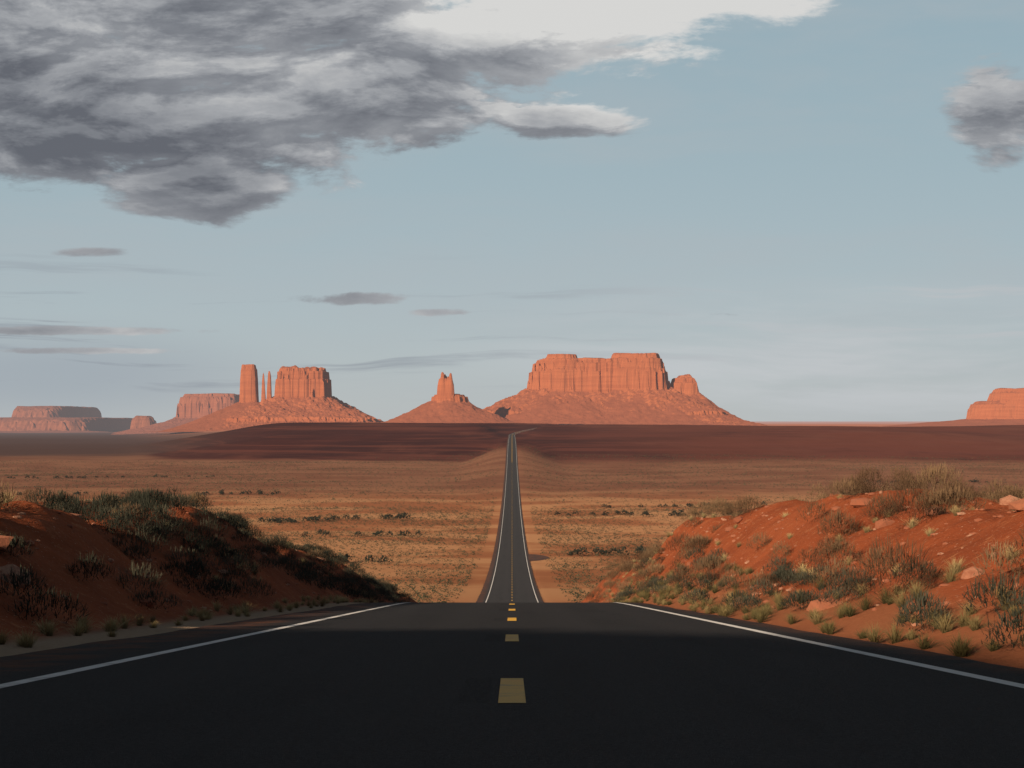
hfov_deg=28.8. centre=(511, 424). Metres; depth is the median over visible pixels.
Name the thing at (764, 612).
right verge grass
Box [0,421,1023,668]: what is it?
ground
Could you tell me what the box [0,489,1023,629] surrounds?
stones
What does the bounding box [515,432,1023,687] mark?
road line
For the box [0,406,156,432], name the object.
mesa
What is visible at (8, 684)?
road line
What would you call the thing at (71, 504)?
sage
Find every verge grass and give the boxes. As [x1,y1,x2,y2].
[0,593,378,647]
[612,562,1023,656]
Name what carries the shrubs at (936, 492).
on the ground at (60, 543)
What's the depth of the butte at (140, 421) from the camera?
12016.10 m
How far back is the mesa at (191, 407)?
9511.49 m
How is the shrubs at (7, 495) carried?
on the ground at (60, 543)
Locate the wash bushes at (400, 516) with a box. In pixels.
[0,474,993,562]
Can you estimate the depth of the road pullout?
500.49 m
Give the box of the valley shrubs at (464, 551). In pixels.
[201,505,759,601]
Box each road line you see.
[0,432,515,687]
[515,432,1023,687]
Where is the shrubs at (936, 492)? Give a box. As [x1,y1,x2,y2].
[585,460,1023,600]
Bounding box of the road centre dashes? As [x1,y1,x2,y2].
[498,589,525,702]
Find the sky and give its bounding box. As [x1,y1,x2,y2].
[0,0,1023,422]
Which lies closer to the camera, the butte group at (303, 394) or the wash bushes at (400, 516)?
the wash bushes at (400, 516)
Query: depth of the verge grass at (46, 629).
32.73 m
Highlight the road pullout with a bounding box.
[528,554,548,560]
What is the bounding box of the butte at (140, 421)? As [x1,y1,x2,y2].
[114,416,154,432]
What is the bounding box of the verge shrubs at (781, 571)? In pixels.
[612,546,1023,649]
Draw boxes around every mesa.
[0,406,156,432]
[111,393,239,434]
[482,353,767,425]
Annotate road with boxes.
[0,428,1023,767]
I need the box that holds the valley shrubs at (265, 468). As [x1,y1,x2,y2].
[0,447,1023,506]
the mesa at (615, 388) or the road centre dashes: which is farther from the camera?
the mesa at (615, 388)
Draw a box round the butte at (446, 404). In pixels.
[380,372,514,422]
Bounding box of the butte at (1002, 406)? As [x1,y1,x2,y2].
[884,388,1023,426]
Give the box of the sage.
[0,486,413,625]
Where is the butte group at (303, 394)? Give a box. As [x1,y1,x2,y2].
[157,364,383,431]
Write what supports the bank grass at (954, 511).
on the ground at (60, 543)
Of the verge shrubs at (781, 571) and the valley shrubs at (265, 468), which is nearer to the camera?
the verge shrubs at (781, 571)
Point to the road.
(606, 684)
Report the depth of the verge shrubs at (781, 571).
37.60 m
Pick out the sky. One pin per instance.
(807, 210)
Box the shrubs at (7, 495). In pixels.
[0,479,398,591]
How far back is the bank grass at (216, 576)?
58.70 m
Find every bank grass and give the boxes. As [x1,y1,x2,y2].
[0,491,395,602]
[603,494,1022,597]

